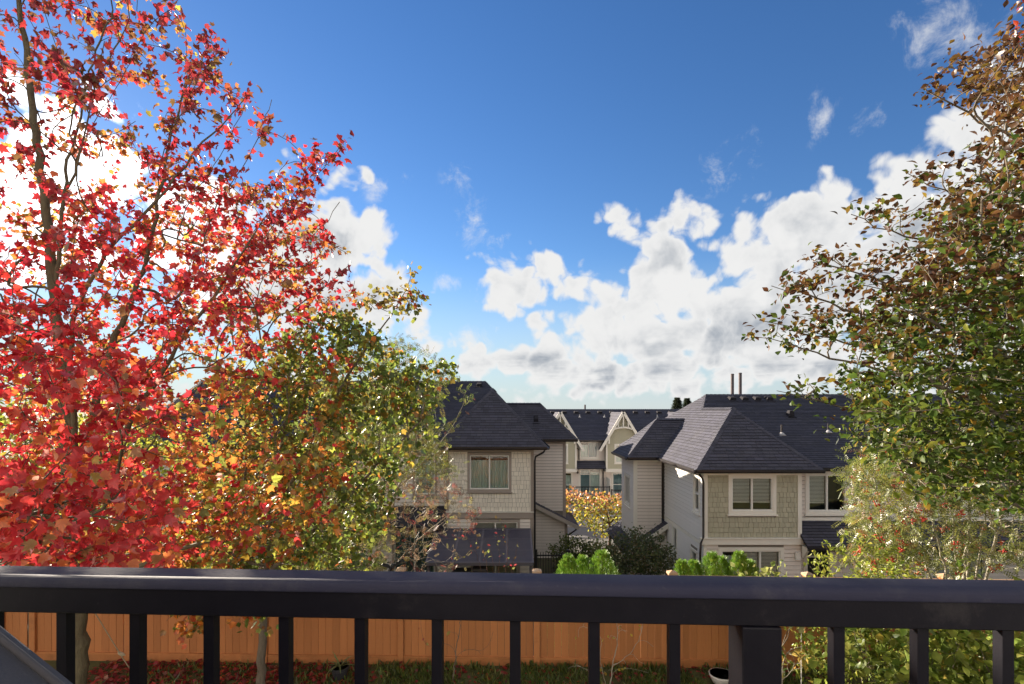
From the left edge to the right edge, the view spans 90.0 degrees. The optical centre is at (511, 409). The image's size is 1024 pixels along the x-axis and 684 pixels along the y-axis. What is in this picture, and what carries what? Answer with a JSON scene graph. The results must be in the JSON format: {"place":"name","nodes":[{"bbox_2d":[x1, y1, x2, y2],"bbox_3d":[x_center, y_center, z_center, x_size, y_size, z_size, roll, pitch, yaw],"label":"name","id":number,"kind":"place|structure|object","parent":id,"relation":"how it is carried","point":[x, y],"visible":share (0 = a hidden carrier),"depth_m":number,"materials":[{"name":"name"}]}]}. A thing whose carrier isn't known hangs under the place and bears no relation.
{"place":"outdoors","nodes":[
{"label":"outdoors","id":0,"kind":"place"},
{"bbox_2d":[0,626,72,683],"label":"furniture cover","id":1,"kind":"object","parent":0,"point":[21,663],"visible":1,"depth_m":0.57,"materials":[{"name":"fabric"}]},
{"bbox_2d":[1,412,623,656],"bbox_3d":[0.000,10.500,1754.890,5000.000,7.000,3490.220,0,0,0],"label":"ground","id":2,"kind":"structure","parent":0,"point":[544,565],"depth_m":24.79,"materials":[{"name":"green plant"}]},
{"bbox_2d":[0,366,143,647],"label":"garden tree","id":3,"kind":"object","parent":2,"relation":"on","point":[3,418],"visible":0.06,"depth_m":14.28,"materials":[{"name":"red plant"}]},
{"bbox_2d":[53,403,245,568],"bbox_3d":[-9.181,3.470,13.320,5.115,7.348,5.381,0,0,32],"label":"garden tree","id":4,"kind":"object","parent":2,"relation":"on","point":[160,442],"visible":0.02,"depth_m":13.17,"materials":[{"name":"orange plant"}]},
{"bbox_2d":[229,484,401,570],"bbox_3d":[-5.929,4.632,15.520,5.017,5.012,5.048,0,0,0],"label":"garden tree","id":5,"kind":"object","parent":2,"relation":"on","point":[255,567],"visible":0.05,"depth_m":15.37,"materials":[{"name":"green plant"}]},
{"bbox_2d":[108,381,579,572],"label":"townhouse","id":6,"kind":"structure","parent":2,"relation":"on","point":[513,455],"depth_m":21.63,"materials":[{"name":"grey"}]},
{"bbox_2d":[222,455,265,486],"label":"window","id":7,"kind":"structure","parent":6,"relation":"in","point":[263,475],"depth_m":22.01,"materials":[{"name":"white plastic"}]},
{"bbox_2d":[328,457,357,488],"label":"window","id":8,"kind":"structure","parent":6,"relation":"in","point":[339,457],"depth_m":21.95,"materials":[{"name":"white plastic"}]},
{"bbox_2d":[392,528,436,571],"bbox_3d":[-4.165,6.055,21.991,1.910,1.990,0.262,0,0,0],"label":"patio door","id":9,"kind":"structure","parent":6,"relation":"in","point":[411,537],"depth_m":22.06,"materials":[{"name":"black glass"}]},
{"bbox_2d":[412,453,436,497],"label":"window","id":10,"kind":"structure","parent":6,"relation":"in","point":[433,476],"depth_m":22.03,"materials":[{"name":"grey glass"}]},
{"bbox_2d":[466,453,511,492],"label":"window","id":11,"kind":"structure","parent":6,"relation":"in","point":[488,472],"depth_m":21.54,"materials":[{"name":"grey glass"}]},
{"bbox_2d":[471,520,519,572],"bbox_3d":[-0.695,5.890,21.855,2.450,2.720,0.990,0,0,0],"label":"patio door","id":12,"kind":"structure","parent":6,"relation":"in","point":[480,523],"depth_m":21.53,"materials":[{"name":"white plastic"}]},
{"bbox_2d":[274,330,480,571],"bbox_3d":[-3.288,2.580,12.596,5.104,9.078,5.261,0,0,0],"label":"rowan tree","id":13,"kind":"object","parent":2,"relation":"on","point":[429,448],"visible":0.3,"depth_m":12.32,"materials":[{"name":"green plant"}]},
{"bbox_2d":[534,549,569,573],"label":"iron gate","id":14,"kind":"structure","parent":2,"relation":"on","point":[540,555],"depth_m":19.99,"materials":[{"name":"black metal"}]},
{"bbox_2d":[545,532,596,573],"bbox_3d":[2.744,6.648,23.465,2.394,2.013,1.970,0,0,0],"label":"garden shrub","id":15,"kind":"object","parent":2,"relation":"on","point":[571,545],"visible":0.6,"depth_m":23.35,"materials":[{"name":"green plant"}]},
{"bbox_2d":[555,552,586,654],"bbox_3d":[1.361,5.346,12.483,1.372,3.708,1.294,0,0,0],"label":"cedar shrub","id":16,"kind":"object","parent":2,"relation":"on","point":[571,566],"visible":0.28,"depth_m":12.42,"materials":[{"name":"green plant"}]},
{"bbox_2d":[561,554,595,649],"bbox_3d":[1.776,5.418,12.886,1.190,3.565,1.199,0,0,0],"label":"cedar shrub","id":17,"kind":"object","parent":2,"relation":"on","point":[581,560],"visible":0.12,"depth_m":12.81,"materials":[{"name":"green plant"}]},
{"bbox_2d":[566,485,621,546],"bbox_3d":[4.678,6.179,29.610,5.249,3.724,3.128,0,0,0],"label":"street tree","id":18,"kind":"object","parent":2,"relation":"on","point":[593,510],"visible":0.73,"depth_m":29.22,"materials":[{"name":"yellow plant"}]},
{"bbox_2d":[581,536,616,567],"bbox_3d":[4.140,6.917,24.738,2.132,1.793,1.564,0,0,0],"label":"garden shrub","id":19,"kind":"object","parent":2,"relation":"on","point":[597,547],"visible":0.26,"depth_m":24.71,"materials":[{"name":"green plant"}]},
{"bbox_2d":[581,549,621,655],"bbox_3d":[2.217,5.305,12.611,1.666,3.791,1.647,0,0,0],"label":"cedar shrub","id":20,"kind":"object","parent":2,"relation":"on","point":[599,556],"visible":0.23,"depth_m":12.50,"materials":[{"name":"green plant"}]},
{"bbox_2d":[547,405,679,502],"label":"townhouse","id":21,"kind":"structure","parent":2,"relation":"on","point":[592,461],"depth_m":44.00,"materials":[{"name":"white plastic"}]},
{"bbox_2d":[566,444,567,463],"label":"window","id":22,"kind":"structure","parent":21,"relation":"in","point":[566,444],"depth_m":43.31,"materials":[{"name":"white plastic"}]},
{"bbox_2d":[566,472,572,492],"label":"patio door","id":23,"kind":"structure","parent":21,"relation":"in","point":[569,475],"depth_m":44.15,"materials":[{"name":"white plastic"}]},
{"bbox_2d":[579,442,598,458],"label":"window","id":24,"kind":"structure","parent":21,"relation":"in","point":[591,449],"depth_m":44.15,"materials":[{"name":"white plastic"}]},
{"bbox_2d":[579,469,600,492],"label":"patio door","id":25,"kind":"structure","parent":21,"relation":"in","point":[587,477],"depth_m":44.15,"materials":[{"name":"glass"}]},
{"bbox_2d":[611,472,621,492],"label":"patio door","id":26,"kind":"structure","parent":21,"relation":"in","point":[616,477],"depth_m":44.17,"materials":[{"name":"white plastic"}]},
{"bbox_2d":[614,444,621,463],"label":"window","id":27,"kind":"structure","parent":21,"relation":"in","point":[617,460],"depth_m":43.32,"materials":[{"name":"white plastic"}]},
{"bbox_2d":[604,522,679,574],"bbox_3d":[4.793,5.763,18.895,2.958,3.197,2.525,0,0,0],"label":"evergreen bush","id":28,"kind":"object","parent":2,"relation":"on","point":[637,551],"visible":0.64,"depth_m":18.66,"materials":[{"name":"green plant"}]},
{"bbox_2d":[671,397,682,408],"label":"fir tree","id":29,"kind":"object","parent":2,"relation":"on","point":[677,403],"visible":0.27,"depth_m":95.60,"materials":[{"name":"green plant"}]},
{"bbox_2d":[673,558,694,575],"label":"cedar shrub","id":30,"kind":"object","parent":2,"relation":"on","point":[682,567],"visible":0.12,"depth_m":12.41,"materials":[{"name":"green plant"}]},
{"bbox_2d":[682,398,691,407],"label":"fir tree","id":31,"kind":"object","parent":2,"relation":"on","point":[686,401],"visible":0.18,"depth_m":96.72,"materials":[{"name":"green plant"}]},
{"bbox_2d":[687,559,704,575],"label":"cedar shrub","id":32,"kind":"object","parent":2,"relation":"on","point":[694,564],"visible":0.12,"depth_m":12.72,"materials":[{"name":"green plant"}]},
{"bbox_2d":[694,550,728,575],"bbox_3d":[4.931,5.326,12.618,1.272,3.749,1.344,0,0,0],"label":"cedar shrub","id":33,"kind":"object","parent":2,"relation":"on","point":[711,560],"visible":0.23,"depth_m":12.52,"materials":[{"name":"green plant"}]},
{"bbox_2d":[715,554,733,575],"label":"cedar shrub","id":34,"kind":"object","parent":2,"relation":"on","point":[723,559],"visible":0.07,"depth_m":12.81,"materials":[{"name":"green plant"}]},
{"bbox_2d":[725,550,754,575],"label":"cedar shrub","id":35,"kind":"object","parent":2,"relation":"on","point":[738,558],"visible":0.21,"depth_m":12.51,"materials":[{"name":"green plant"}]},
{"bbox_2d":[737,558,760,575],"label":"cedar shrub","id":36,"kind":"object","parent":2,"relation":"on","point":[752,563],"visible":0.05,"depth_m":12.61,"materials":[{"name":"green plant"}]},
{"bbox_2d":[606,373,1023,578],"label":"townhouse","id":37,"kind":"structure","parent":2,"relation":"on","point":[727,475],"depth_m":19.20,"materials":[{"name":"grey"}]},
{"bbox_2d":[623,473,629,508],"bbox_3d":[5.508,3.822,24.350,0.185,1.525,1.260,0,0,0],"label":"window","id":38,"kind":"structure","parent":37,"relation":"in","point":[626,477],"depth_m":24.35,"materials":[{"name":"white plastic"}]},
{"bbox_2d":[672,524,677,568],"bbox_3d":[6.930,5.925,21.650,0.140,2.130,0.680,0,0,0],"label":"window","id":39,"kind":"structure","parent":37,"relation":"in","point":[674,528],"depth_m":21.86,"materials":[{"name":"grey glass"}]},
{"bbox_2d":[691,473,699,515],"bbox_3d":[6.907,3.147,19.100,0.185,1.475,0.760,0,0,0],"label":"window","id":40,"kind":"structure","parent":37,"relation":"in","point":[696,480],"depth_m":19.31,"materials":[{"name":"white plastic"}]},
{"bbox_2d":[690,546,725,569],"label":"window","id":41,"kind":"structure","parent":37,"relation":"in","point":[692,551],"depth_m":19.61,"materials":[{"name":"grey glass"}]},
{"bbox_2d":[718,547,783,576],"bbox_3d":[8.580,6.100,18.855,2.720,2.400,0.990,0,0,0],"label":"patio door","id":42,"kind":"structure","parent":37,"relation":"in","point":[763,556],"depth_m":18.42,"materials":[{"name":"white plastic"}]},
{"bbox_2d":[727,474,777,515],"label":"window","id":43,"kind":"structure","parent":37,"relation":"in","point":[748,494],"depth_m":18.46,"materials":[{"name":"white plastic"}]},
{"bbox_2d":[803,544,833,576],"bbox_3d":[11.370,6.150,19.455,1.500,2.400,0.990,0,0,0],"label":"garden door","id":44,"kind":"structure","parent":37,"relation":"in","point":[807,568],"depth_m":19.84,"materials":[{"name":"black glass"}]},
{"bbox_2d":[804,472,851,515],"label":"window","id":45,"kind":"structure","parent":37,"relation":"in","point":[821,493],"depth_m":19.12,"materials":[{"name":"white plastic"}]},
{"bbox_2d":[920,472,967,515],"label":"window","id":46,"kind":"structure","parent":37,"relation":"in","point":[954,505],"depth_m":19.07,"materials":[{"name":"white plastic"}]},
{"bbox_2d":[929,551,989,578],"bbox_3d":[16.570,6.125,19.455,2.600,2.350,0.990,0,0,0],"label":"patio door","id":47,"kind":"structure","parent":37,"relation":"in","point":[980,571],"depth_m":19.13,"materials":[{"name":"white plastic"}]},
{"bbox_2d":[110,503,620,525],"bbox_3d":[5.000,7.855,39.375,70.000,0.110,8.850,0,0,0],"label":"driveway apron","id":48,"kind":"object","parent":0,"point":[571,506],"depth_m":38.54,"materials":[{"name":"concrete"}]},
{"bbox_2d":[452,568,470,571],"bbox_3d":[-1.850,6.575,18.900,0.660,1.350,0.540,0,0,0],"label":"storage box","id":49,"kind":"object","parent":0,"point":[461,569],"visible":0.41,"depth_m":18.83,"materials":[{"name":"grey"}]},
{"bbox_2d":[44,658,908,683],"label":"yard lawn","id":50,"kind":"structure","parent":0,"point":[607,677],"depth_m":9.13,"materials":[{"name":"plant"}]},
{"bbox_2d":[0,0,363,683],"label":"maple tree","id":51,"kind":"object","parent":50,"relation":"on","point":[36,529],"visible":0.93,"depth_m":5.93,"materials":[{"name":"red plant"}]},
{"bbox_2d":[95,614,128,667],"bbox_3d":[-5.803,3.646,7.616,0.104,2.197,1.204,0,0,10],"label":"guy rope","id":52,"kind":"object","parent":51,"relation":"attached to","point":[121,654],"visible":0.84,"depth_m":7.50,"materials":[{"name":"beige fabric"}]},
{"bbox_2d":[152,261,459,683],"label":"maple tree","id":53,"kind":"object","parent":50,"relation":"on","point":[369,340],"visible":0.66,"depth_m":8.05,"materials":[{"name":"green plant"}]},
{"bbox_2d":[325,651,353,682],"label":"potted plant","id":54,"kind":"object","parent":50,"relation":"on","point":[338,669],"visible":0.97,"depth_m":8.82,"materials":[{"name":"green plant"}]},
{"bbox_2d":[87,659,823,683],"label":"fallen leaves","id":55,"kind":"object","parent":50,"relation":"on","point":[108,680],"visible":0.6,"depth_m":9.04,"materials":[{"name":"red plant"}]},
{"bbox_2d":[418,620,492,680],"bbox_3d":[-0.904,3.998,8.745,1.485,1.867,0.311,0,0,2],"label":"bare sapling","id":56,"kind":"object","parent":50,"relation":"on","point":[448,633],"visible":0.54,"depth_m":8.79,"materials":[{"name":"brown plant"}]},
{"bbox_2d":[0,562,1023,670],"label":"wooden fence","id":57,"kind":"object","parent":50,"relation":"on","point":[322,639],"visible":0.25,"depth_m":9.49,"materials":[{"name":"brown wood"}]},
{"bbox_2d":[381,560,403,570],"bbox_3d":[-2.210,2.901,9.501,0.410,0.249,0.092,0,0,0],"label":"black bird","id":58,"kind":"object","parent":57,"relation":"on","point":[391,566],"visible":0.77,"depth_m":9.48},
{"bbox_2d":[569,623,650,683],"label":"bare sapling","id":59,"kind":"object","parent":50,"relation":"on","point":[614,637],"visible":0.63,"depth_m":8.79,"materials":[{"name":"brown plant"}]},
{"bbox_2d":[708,668,727,683],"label":"white bowl","id":60,"kind":"object","parent":50,"relation":"on","point":[718,675],"visible":0.79,"depth_m":8.84,"materials":[{"name":"white ceramic"}]},
{"bbox_2d":[730,559,814,647],"bbox_3d":[3.956,3.561,7.873,1.564,2.572,1.135,0,0,0],"label":"leafy shrub","id":61,"kind":"object","parent":50,"relation":"on","point":[766,571],"visible":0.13,"depth_m":7.83,"materials":[{"name":"green plant"}]},
{"bbox_2d":[782,642,819,683],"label":"staked sapling","id":62,"kind":"object","parent":50,"relation":"on","point":[798,652],"visible":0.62,"depth_m":7.41,"materials":[{"name":"yellow plant"}]},
{"bbox_2d":[801,633,801,683],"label":"plant stake","id":63,"kind":"object","parent":62,"relation":"attached to","point":[801,661],"visible":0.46,"depth_m":7.45,"materials":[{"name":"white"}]},
{"bbox_2d":[782,530,935,683],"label":"leafy shrub","id":64,"kind":"object","parent":50,"relation":"on","point":[851,675],"visible":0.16,"depth_m":7.61,"materials":[{"name":"green plant"}]},
{"bbox_2d":[741,0,1023,527],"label":"beech tree","id":65,"kind":"object","parent":50,"relation":"on","point":[983,345],"visible":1,"depth_m":4.66,"materials":[{"name":"green plant"}]},
{"bbox_2d":[803,628,986,683],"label":"leafy shrub","id":66,"kind":"object","parent":50,"relation":"on","point":[855,646],"visible":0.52,"depth_m":6.44,"materials":[{"name":"green plant"}]},
{"bbox_2d":[827,419,1023,677],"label":"rowan tree","id":67,"kind":"object","parent":50,"relation":"on","point":[907,545],"visible":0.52,"depth_m":8.05,"materials":[{"name":"green plant"}]},
{"bbox_2d":[898,556,1023,683],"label":"leafy shrub","id":68,"kind":"object","parent":50,"relation":"on","point":[985,665],"visible":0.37,"depth_m":6.14,"materials":[{"name":"green plant"}]},
{"bbox_2d":[972,630,1022,674],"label":"leafy shrub","id":69,"kind":"object","parent":50,"relation":"on","point":[990,635],"depth_m":7.07,"materials":[{"name":"green plant"}]},
{"bbox_2d":[472,566,487,572],"bbox_3d":[-1.180,6.535,18.950,0.540,1.430,0.540,0,0,0],"label":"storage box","id":70,"kind":"object","parent":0,"point":[477,569],"visible":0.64,"depth_m":18.70,"materials":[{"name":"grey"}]},
{"bbox_2d":[444,516,517,572],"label":"rose canes","id":71,"kind":"object","parent":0,"point":[488,550],"visible":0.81,"depth_m":10.54,"materials":[{"name":"brown plant"}]},
{"bbox_2d":[0,566,1023,683],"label":"deck railing","id":72,"kind":"object","parent":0,"point":[754,613],"visible":1,"depth_m":0.91,"materials":[{"name":"metal"}]},
{"bbox_2d":[0,0,1023,411],"label":"sky","id":73,"kind":"structure","parent":0,"point":[594,201],"materials":[{"name":"blue"}]},
{"bbox_2d":[568,527,613,551],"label":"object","id":74,"kind":"structure","parent":0,"point":[585,532],"depth_m":32.50,"materials":[{"name":"concrete"}]}
]}

